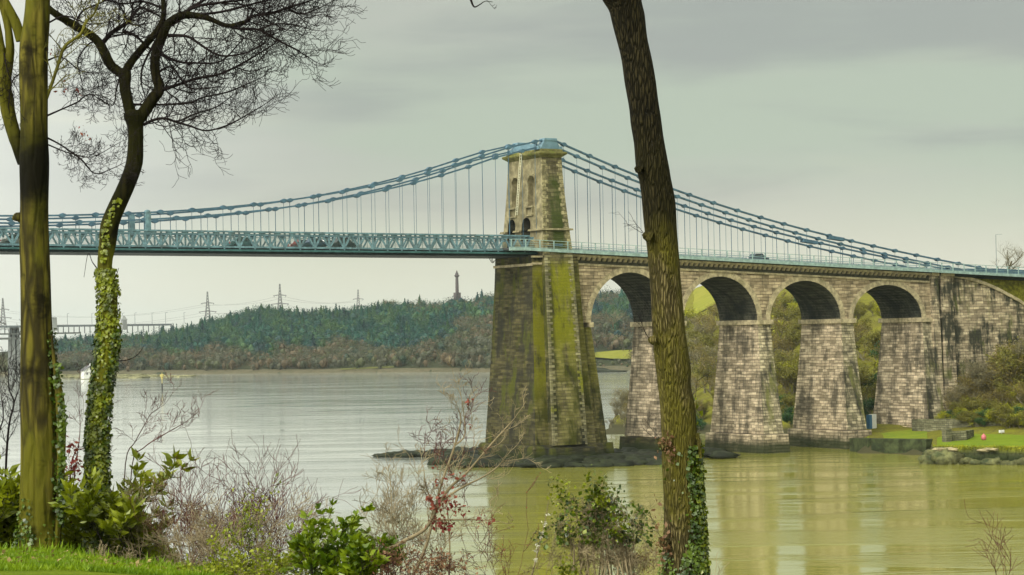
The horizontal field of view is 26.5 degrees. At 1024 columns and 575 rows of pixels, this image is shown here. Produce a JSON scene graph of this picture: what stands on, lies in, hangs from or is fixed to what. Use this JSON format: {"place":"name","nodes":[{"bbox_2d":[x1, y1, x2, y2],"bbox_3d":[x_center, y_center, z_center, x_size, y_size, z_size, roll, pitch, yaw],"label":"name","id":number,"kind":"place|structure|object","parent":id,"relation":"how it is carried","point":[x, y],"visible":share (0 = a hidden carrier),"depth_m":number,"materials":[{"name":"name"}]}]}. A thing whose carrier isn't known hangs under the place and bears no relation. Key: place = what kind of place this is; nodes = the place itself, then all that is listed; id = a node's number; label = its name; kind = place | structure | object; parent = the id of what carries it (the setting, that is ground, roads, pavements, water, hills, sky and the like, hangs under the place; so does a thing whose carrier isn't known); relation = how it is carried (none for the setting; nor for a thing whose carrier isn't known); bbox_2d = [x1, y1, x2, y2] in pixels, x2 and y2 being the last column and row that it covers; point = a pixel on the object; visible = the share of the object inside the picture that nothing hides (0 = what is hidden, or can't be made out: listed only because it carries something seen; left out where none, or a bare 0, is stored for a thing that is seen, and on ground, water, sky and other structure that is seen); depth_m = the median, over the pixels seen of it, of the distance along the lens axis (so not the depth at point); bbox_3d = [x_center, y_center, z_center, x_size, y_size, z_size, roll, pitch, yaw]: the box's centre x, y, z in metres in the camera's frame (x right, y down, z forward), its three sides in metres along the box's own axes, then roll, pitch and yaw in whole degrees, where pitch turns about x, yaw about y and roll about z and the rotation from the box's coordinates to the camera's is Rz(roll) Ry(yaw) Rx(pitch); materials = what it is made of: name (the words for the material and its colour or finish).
{"place":"outdoors","nodes":[
{"label":"outdoors","id":0,"kind":"place"},
{"bbox_2d":[0,568,135,574],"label":"foreground bank","id":1,"kind":"structure","parent":0,"point":[47,572],"depth_m":24.92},
{"bbox_2d":[0,318,20,546],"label":"sapling","id":2,"kind":"object","parent":1,"relation":"on","point":[12,362],"visible":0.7,"depth_m":31.49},
{"bbox_2d":[0,455,77,548],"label":"laurel","id":3,"kind":"object","parent":1,"relation":"on","point":[8,503],"visible":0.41,"depth_m":30.87,"materials":[{"name":"green plant"}]},
{"bbox_2d":[0,0,151,549],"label":"beech tree","id":4,"kind":"object","parent":1,"relation":"on","point":[43,425],"visible":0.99,"depth_m":30.33,"materials":[{"name":"brown plant"}]},
{"bbox_2d":[61,502,114,547],"bbox_3d":[-6.462,3.910,31.852,1.316,1.856,2.073,-1,-1,-9],"label":"laurel","id":5,"kind":"object","parent":1,"relation":"on","point":[74,530],"visible":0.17,"depth_m":31.12,"materials":[{"name":"green plant"}]},
{"bbox_2d":[0,492,180,561],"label":"undergrowth","id":6,"kind":"object","parent":1,"relation":"on","point":[152,551],"visible":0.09,"depth_m":31.59,"materials":[{"name":"green plant"}]},
{"bbox_2d":[65,362,119,545],"bbox_3d":[-6.168,2.591,31.705,0.936,3.047,0.492,-1,-1,-15],"label":"sapling","id":7,"kind":"object","parent":1,"relation":"on","point":[74,467],"visible":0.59,"depth_m":31.72,"materials":[{"name":"red plant"}]},
{"bbox_2d":[0,547,215,571],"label":"fallen leaves","id":8,"kind":"object","parent":1,"relation":"on","point":[9,558],"visible":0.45,"depth_m":27.62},
{"bbox_2d":[0,539,231,574],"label":"grass","id":9,"kind":"structure","parent":1,"relation":"on","point":[51,563],"depth_m":27.18,"materials":[{"name":"plant"}]},
{"bbox_2d":[48,444,199,557],"bbox_3d":[-5.612,3.376,30.753,1.760,2.273,2.240,-2,-1,22],"label":"laurel","id":10,"kind":"object","parent":1,"relation":"on","point":[120,519],"visible":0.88,"depth_m":30.21,"materials":[{"name":"green plant"}]},
{"bbox_2d":[112,367,218,557],"bbox_3d":[-5.015,2.585,31.484,1.561,2.855,0.407,-1,-1,-3],"label":"sapling","id":11,"kind":"object","parent":1,"relation":"on","point":[187,421],"visible":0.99,"depth_m":31.50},
{"bbox_2d":[98,474,303,574],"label":"bare shrub","id":12,"kind":"object","parent":1,"relation":"on","point":[146,520],"visible":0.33,"depth_m":30.34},
{"bbox_2d":[129,428,274,562],"bbox_3d":[-4.217,3.095,29.593,1.883,2.391,2.502,0,-2,-30],"label":"bare shrub","id":13,"kind":"object","parent":1,"relation":"on","point":[185,510],"visible":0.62,"depth_m":29.32,"materials":[{"name":"plant"}]},
{"bbox_2d":[50,0,367,556],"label":"ivy tree","id":14,"kind":"object","parent":1,"relation":"on","point":[104,367],"visible":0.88,"depth_m":30.94,"materials":[{"name":"green plant"}]},
{"bbox_2d":[87,486,351,572],"bbox_3d":[-4.068,4.043,28.443,3.812,2.894,2.268,-1,-1,7],"label":"bare shrub","id":15,"kind":"object","parent":1,"relation":"on","point":[202,541],"visible":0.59,"depth_m":28.11,"materials":[{"name":"plant"}]},
{"bbox_2d":[174,522,322,574],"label":"evergreen shrub","id":16,"kind":"object","parent":1,"relation":"on","point":[274,567],"visible":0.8,"depth_m":27.15,"materials":[{"name":"green plant"}]},
{"bbox_2d":[221,472,283,570],"bbox_3d":[-3.435,3.409,27.913,0.710,1.951,1.926,-1,-1,6],"label":"evergreen sapling","id":17,"kind":"object","parent":1,"relation":"on","point":[245,517],"visible":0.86,"depth_m":27.75,"materials":[{"name":"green plant"}]},
{"bbox_2d":[197,429,360,574],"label":"bare shrub","id":18,"kind":"object","parent":1,"relation":"on","point":[279,508],"visible":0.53,"depth_m":29.88,"materials":[{"name":"plant"}]},
{"bbox_2d":[280,518,325,574],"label":"laurel","id":19,"kind":"object","parent":1,"relation":"on","point":[303,541],"visible":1,"depth_m":26.85,"materials":[{"name":"green plant"}]},
{"bbox_2d":[298,498,390,574],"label":"laurel","id":20,"kind":"object","parent":1,"relation":"on","point":[352,548],"visible":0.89,"depth_m":26.83,"materials":[{"name":"green plant"}]},
{"bbox_2d":[341,532,407,574],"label":"laurel","id":21,"kind":"object","parent":1,"relation":"on","point":[370,569],"visible":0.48,"depth_m":26.89,"materials":[{"name":"green plant"}]},
{"bbox_2d":[316,445,489,574],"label":"bare shrub","id":22,"kind":"object","parent":1,"relation":"on","point":[394,511],"visible":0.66,"depth_m":27.89,"materials":[{"name":"plant"}]},
{"bbox_2d":[368,534,486,574],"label":"dead leaf shrub","id":23,"kind":"object","parent":1,"relation":"on","point":[441,567],"visible":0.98,"depth_m":26.52,"materials":[{"name":"brown plant"}]},
{"bbox_2d":[369,472,549,574],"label":"bare shrub","id":24,"kind":"object","parent":1,"relation":"on","point":[490,552],"visible":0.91,"depth_m":27.01,"materials":[{"name":"red plant"}]},
{"bbox_2d":[377,356,548,574],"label":"tree","id":25,"kind":"object","parent":1,"relation":"on","point":[435,507],"visible":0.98,"depth_m":26.98,"materials":[{"name":"red plant"}]},
{"bbox_2d":[531,491,551,574],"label":"catkin stem","id":26,"kind":"object","parent":1,"relation":"on","point":[537,551],"visible":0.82,"depth_m":26.49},
{"bbox_2d":[519,464,660,574],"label":"ivy bush","id":27,"kind":"object","parent":1,"relation":"on","point":[612,533],"visible":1,"depth_m":25.95,"materials":[{"name":"green plant"}]},
{"bbox_2d":[470,0,711,574],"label":"leaning tree","id":28,"kind":"object","parent":1,"relation":"on","point":[683,542],"visible":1,"depth_m":23.84,"materials":[{"name":"brown plant"}]},
{"bbox_2d":[596,489,663,574],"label":"bare shrub","id":29,"kind":"object","parent":1,"relation":"on","point":[653,560],"visible":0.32,"depth_m":26.84,"materials":[{"name":"brown plant"}]},
{"bbox_2d":[964,499,1023,574],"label":"bare shrub","id":30,"kind":"object","parent":1,"relation":"on","point":[997,544],"visible":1,"depth_m":26.29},
{"bbox_2d":[60,373,198,377],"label":"reef","id":31,"kind":"object","parent":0,"point":[136,375],"visible":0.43,"depth_m":1331.91},
{"bbox_2d":[81,364,90,378],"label":"cottage","id":32,"kind":"structure","parent":31,"relation":"on","point":[87,375],"depth_m":1291.88,"materials":[{"name":"stone"}]},
{"bbox_2d":[0,365,630,374],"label":"shore","id":33,"kind":"structure","parent":0,"point":[372,370],"depth_m":1386.50,"materials":[{"name":"stone"}]},
{"bbox_2d":[0,331,631,373],"bbox_3d":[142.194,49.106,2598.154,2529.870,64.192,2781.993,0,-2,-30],"label":"hills","id":34,"kind":"structure","parent":0,"point":[434,364],"depth_m":1383.22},
{"bbox_2d":[271,284,288,308],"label":"pylon","id":35,"kind":"object","parent":34,"relation":"on","point":[279,295],"visible":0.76,"depth_m":1889.25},
{"bbox_2d":[1,297,357,324],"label":"power lines","id":36,"kind":"object","parent":35,"relation":"hanging from","point":[193,308],"visible":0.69,"depth_m":1946.99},
{"bbox_2d":[0,289,633,371],"bbox_3d":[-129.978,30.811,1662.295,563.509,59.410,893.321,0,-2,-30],"label":"broadleaf wood","id":37,"kind":"object","parent":34,"relation":"on","point":[475,333],"visible":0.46,"depth_m":1443.30,"materials":[{"name":"plant"}]},
{"bbox_2d":[53,286,632,354],"bbox_3d":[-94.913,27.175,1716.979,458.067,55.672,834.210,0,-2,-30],"label":"conifer wood","id":38,"kind":"object","parent":34,"relation":"on","point":[394,325],"visible":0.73,"depth_m":1612.02,"materials":[{"name":"plant"}]},
{"bbox_2d":[453,270,460,299],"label":"column","id":39,"kind":"structure","parent":34,"relation":"on","point":[456,275],"depth_m":1848.80,"materials":[{"name":"grey stone"}]},
{"bbox_2d":[0,350,1023,574],"bbox_3d":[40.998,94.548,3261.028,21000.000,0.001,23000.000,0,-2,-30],"label":"water","id":40,"kind":"structure","parent":0,"point":[795,510],"depth_m":302.87,"materials":[{"name":"liquid"}]},
{"bbox_2d":[0,324,171,375],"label":"bridge","id":41,"kind":"structure","parent":40,"relation":"in","point":[12,338],"depth_m":1500.83,"materials":[{"name":"metal"}]},
{"bbox_2d":[371,446,477,457],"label":"reef","id":42,"kind":"object","parent":40,"relation":"in","point":[415,453],"visible":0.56,"depth_m":371.91},
{"bbox_2d":[427,447,740,467],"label":"rock shelf","id":43,"kind":"object","parent":40,"relation":"in","point":[627,456],"visible":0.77,"depth_m":340.09,"materials":[{"name":"stone"}]},
{"bbox_2d":[0,0,1023,349],"label":"sky","id":44,"kind":"structure","parent":0,"point":[891,124],"materials":[{"name":"grey"}]},
{"bbox_2d":[595,350,631,358],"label":"field","id":45,"kind":"structure","parent":0,"point":[614,354],"depth_m":1327.23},
{"bbox_2d":[693,286,714,313],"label":"hill field","id":46,"kind":"structure","parent":0,"point":[702,296],"depth_m":759.51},
{"bbox_2d":[606,286,1023,454],"bbox_3d":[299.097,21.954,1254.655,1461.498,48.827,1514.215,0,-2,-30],"label":"bank","id":47,"kind":"structure","parent":0,"point":[866,298],"depth_m":451.79,"materials":[{"name":"green plant"}]},
{"bbox_2d":[0,138,1023,459],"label":"suspension bridge","id":48,"kind":"structure","parent":47,"relation":"on","point":[940,324],"depth_m":362.51,"materials":[{"name":"stone"}]},
{"bbox_2d":[332,238,355,246],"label":"car","id":49,"kind":"object","parent":48,"relation":"on","point":[339,244],"visible":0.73,"depth_m":330.68,"materials":[{"name":"paint"}]},
{"bbox_2d":[606,396,623,413],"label":"bare tree","id":50,"kind":"object","parent":47,"relation":"on","point":[619,402],"visible":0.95,"depth_m":466.65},
{"bbox_2d":[612,386,627,412],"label":"bare tree","id":51,"kind":"object","parent":47,"relation":"on","point":[621,395],"visible":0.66,"depth_m":471.65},
{"bbox_2d":[684,308,704,329],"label":"leafy tree","id":52,"kind":"object","parent":47,"relation":"on","point":[689,314],"visible":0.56,"depth_m":668.00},
{"bbox_2d":[688,341,708,365],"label":"bare tree","id":53,"kind":"object","parent":47,"relation":"on","point":[700,347],"visible":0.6,"depth_m":553.99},
{"bbox_2d":[687,339,714,363],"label":"leafy tree","id":54,"kind":"object","parent":47,"relation":"on","point":[702,341],"visible":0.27,"depth_m":562.41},
{"bbox_2d":[686,330,718,347],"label":"leafy tree","id":55,"kind":"object","parent":47,"relation":"on","point":[701,338],"visible":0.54,"depth_m":570.36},
{"bbox_2d":[692,318,713,336],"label":"bare tree","id":56,"kind":"object","parent":47,"relation":"on","point":[700,329],"visible":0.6,"depth_m":602.47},
{"bbox_2d":[691,357,715,392],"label":"leafy tree","id":57,"kind":"object","parent":47,"relation":"on","point":[703,376],"visible":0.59,"depth_m":506.00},
{"bbox_2d":[690,344,717,369],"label":"bare tree","id":58,"kind":"object","parent":47,"relation":"on","point":[711,351],"visible":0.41,"depth_m":526.73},
{"bbox_2d":[694,372,715,396],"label":"bare tree","id":59,"kind":"object","parent":47,"relation":"on","point":[709,383],"visible":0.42,"depth_m":473.30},
{"bbox_2d":[695,309,717,330],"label":"bare tree","id":60,"kind":"object","parent":47,"relation":"on","point":[705,318],"visible":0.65,"depth_m":623.06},
{"bbox_2d":[697,349,716,390],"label":"bare tree","id":61,"kind":"object","parent":47,"relation":"on","point":[707,359],"visible":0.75,"depth_m":506.55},
{"bbox_2d":[700,304,718,327],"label":"bare tree","id":62,"kind":"object","parent":47,"relation":"on","point":[711,311],"visible":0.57,"depth_m":634.10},
{"bbox_2d":[702,319,718,347],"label":"bare tree","id":63,"kind":"object","parent":47,"relation":"on","point":[711,328],"visible":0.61,"depth_m":587.51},
{"bbox_2d":[771,316,793,348],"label":"bare tree","id":64,"kind":"object","parent":47,"relation":"on","point":[777,325],"visible":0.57,"depth_m":518.13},
{"bbox_2d":[772,336,793,356],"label":"bare tree","id":65,"kind":"object","parent":47,"relation":"on","point":[774,345],"visible":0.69,"depth_m":498.12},
{"bbox_2d":[777,373,792,395],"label":"bare tree","id":66,"kind":"object","parent":47,"relation":"on","point":[785,385],"visible":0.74,"depth_m":447.18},
{"bbox_2d":[775,295,794,312],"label":"leafy tree","id":67,"kind":"object","parent":47,"relation":"on","point":[783,304],"visible":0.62,"depth_m":568.56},
{"bbox_2d":[772,335,798,354],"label":"bare tree","id":68,"kind":"object","parent":47,"relation":"on","point":[787,348],"visible":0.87,"depth_m":498.69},
{"bbox_2d":[771,303,800,322],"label":"leafy tree","id":69,"kind":"object","parent":47,"relation":"on","point":[778,313],"visible":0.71,"depth_m":542.29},
{"bbox_2d":[775,357,797,393],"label":"leafy tree","id":70,"kind":"object","parent":47,"relation":"on","point":[787,371],"visible":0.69,"depth_m":446.59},
{"bbox_2d":[774,347,799,366],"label":"leafy tree","id":71,"kind":"object","parent":47,"relation":"on","point":[778,355],"visible":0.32,"depth_m":455.79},
{"bbox_2d":[781,412,793,427],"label":"evergreen tree","id":72,"kind":"object","parent":47,"relation":"on","point":[787,417],"visible":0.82,"depth_m":419.50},
{"bbox_2d":[780,393,795,411],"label":"leafy tree","id":73,"kind":"object","parent":47,"relation":"on","point":[791,400],"visible":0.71,"depth_m":433.03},
{"bbox_2d":[778,320,800,351],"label":"leafy tree","id":74,"kind":"object","parent":47,"relation":"on","point":[792,333],"visible":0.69,"depth_m":500.59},
{"bbox_2d":[783,313,801,339],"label":"leafy tree","id":75,"kind":"object","parent":47,"relation":"on","point":[798,327],"visible":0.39,"depth_m":524.30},
{"bbox_2d":[853,303,867,320],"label":"leafy tree","id":76,"kind":"object","parent":47,"relation":"on","point":[861,310],"visible":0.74,"depth_m":518.45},
{"bbox_2d":[853,314,875,331],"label":"leafy tree","id":77,"kind":"object","parent":47,"relation":"on","point":[867,320],"visible":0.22,"depth_m":491.83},
{"bbox_2d":[853,321,877,360],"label":"bare tree","id":78,"kind":"object","parent":47,"relation":"on","point":[860,334],"visible":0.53,"depth_m":477.03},
{"bbox_2d":[858,363,877,387],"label":"leafy tree","id":79,"kind":"object","parent":47,"relation":"on","point":[863,372],"visible":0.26,"depth_m":415.85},
{"bbox_2d":[863,397,874,414],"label":"evergreen tree","id":80,"kind":"object","parent":47,"relation":"on","point":[870,406],"visible":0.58,"depth_m":398.38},
{"bbox_2d":[860,328,880,360],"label":"leafy tree","id":81,"kind":"object","parent":47,"relation":"on","point":[874,338],"visible":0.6,"depth_m":458.02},
{"bbox_2d":[866,414,876,428],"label":"porta cabin","id":82,"kind":"object","parent":47,"relation":"on","point":[871,421],"visible":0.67,"depth_m":387.73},
{"bbox_2d":[849,438,932,453],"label":"sea wall","id":83,"kind":"structure","parent":47,"relation":"on","point":[892,445],"depth_m":356.00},
{"bbox_2d":[867,429,926,438],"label":"grass verge","id":84,"kind":"object","parent":47,"relation":"on","point":[908,434],"depth_m":370.34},
{"bbox_2d":[942,386,963,404],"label":"bare tree","id":85,"kind":"object","parent":47,"relation":"on","point":[959,396],"visible":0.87,"depth_m":377.10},
{"bbox_2d":[944,387,968,412],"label":"bare tree","id":86,"kind":"object","parent":47,"relation":"on","point":[950,401],"visible":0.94,"depth_m":377.29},
{"bbox_2d":[948,400,973,410],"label":"leafy tree","id":87,"kind":"object","parent":47,"relation":"on","point":[954,405],"visible":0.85,"depth_m":374.62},
{"bbox_2d":[912,419,1020,431],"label":"garden wall","id":88,"kind":"structure","parent":47,"relation":"on","point":[928,425],"depth_m":372.71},
{"bbox_2d":[918,447,1023,464],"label":"rock bank","id":89,"kind":"object","parent":47,"relation":"on","point":[941,457],"visible":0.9,"depth_m":324.63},
{"bbox_2d":[953,378,988,399],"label":"bare tree","id":90,"kind":"object","parent":47,"relation":"on","point":[961,388],"visible":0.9,"depth_m":377.81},
{"bbox_2d":[962,394,984,408],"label":"leafy tree","id":91,"kind":"object","parent":47,"relation":"on","point":[974,402],"visible":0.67,"depth_m":372.01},
{"bbox_2d":[958,354,989,380],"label":"bare tree","id":92,"kind":"object","parent":47,"relation":"on","point":[975,366],"visible":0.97,"depth_m":379.81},
{"bbox_2d":[931,446,1023,460],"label":"sea wall","id":93,"kind":"structure","parent":47,"relation":"on","point":[1009,454],"depth_m":323.26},
{"bbox_2d":[933,444,1023,450],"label":"grass","id":94,"kind":"structure","parent":47,"relation":"on","point":[1005,447],"depth_m":324.46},
{"bbox_2d":[971,359,999,400],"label":"bare tree","id":95,"kind":"object","parent":47,"relation":"on","point":[982,375],"visible":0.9,"depth_m":378.00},
{"bbox_2d":[973,391,997,407],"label":"bare tree","id":96,"kind":"object","parent":47,"relation":"on","point":[987,396],"visible":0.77,"depth_m":369.99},
{"bbox_2d":[978,399,1004,409],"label":"leafy tree","id":97,"kind":"object","parent":47,"relation":"on","point":[983,406],"visible":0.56,"depth_m":367.31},
{"bbox_2d":[983,409,1001,424],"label":"leafy tree","id":98,"kind":"object","parent":47,"relation":"on","point":[991,417],"visible":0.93,"depth_m":360.87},
{"bbox_2d":[986,387,1011,404],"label":"bare tree","id":99,"kind":"object","parent":47,"relation":"on","point":[1000,395],"visible":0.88,"depth_m":368.86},
{"bbox_2d":[987,409,1013,422],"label":"leafy tree","id":100,"kind":"object","parent":47,"relation":"on","point":[995,414],"visible":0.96,"depth_m":359.38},
{"bbox_2d":[982,360,1023,393],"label":"bare tree","id":101,"kind":"object","parent":47,"relation":"on","point":[1011,375],"visible":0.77,"depth_m":373.62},
{"bbox_2d":[991,402,1014,425],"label":"leafy tree","id":102,"kind":"object","parent":47,"relation":"on","point":[1002,408],"visible":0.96,"depth_m":360.23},
{"bbox_2d":[984,353,1023,400],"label":"bare tree","id":103,"kind":"object","parent":47,"relation":"on","point":[1020,359],"visible":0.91,"depth_m":371.80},
{"bbox_2d":[985,344,1023,383],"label":"leafy tree","id":104,"kind":"object","parent":47,"relation":"on","point":[997,361],"visible":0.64,"depth_m":373.87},
{"bbox_2d":[995,412,1015,428],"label":"leafy tree","id":105,"kind":"object","parent":47,"relation":"on","point":[1008,423],"visible":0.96,"depth_m":357.52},
{"bbox_2d":[991,378,1023,403],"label":"leafy tree","id":106,"kind":"object","parent":47,"relation":"on","point":[1000,386],"visible":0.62,"depth_m":370.78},
{"bbox_2d":[993,348,1023,387],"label":"leafy tree","id":107,"kind":"object","parent":47,"relation":"on","point":[1013,364],"visible":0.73,"depth_m":372.08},
{"bbox_2d":[993,242,1023,268],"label":"bare tree","id":108,"kind":"object","parent":47,"relation":"on","point":[1015,261],"visible":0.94,"depth_m":417.93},
{"bbox_2d":[1007,333,1023,360],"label":"bare tree","id":109,"kind":"object","parent":47,"relation":"on","point":[1020,346],"visible":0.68,"depth_m":372.94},
{"bbox_2d":[1008,381,1023,404],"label":"bare tree","id":110,"kind":"object","parent":47,"relation":"on","point":[1020,387],"visible":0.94,"depth_m":367.21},
{"bbox_2d":[937,434,1023,446],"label":"lawn","id":111,"kind":"structure","parent":0,"point":[1000,439],"depth_m":340.32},
{"bbox_2d":[941,429,951,441],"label":"gate pier","id":112,"kind":"structure","parent":111,"relation":"on","point":[946,435],"depth_m":341.41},
{"bbox_2d":[952,430,973,440],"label":"garden wall","id":113,"kind":"structure","parent":111,"relation":"on","point":[962,435],"depth_m":343.69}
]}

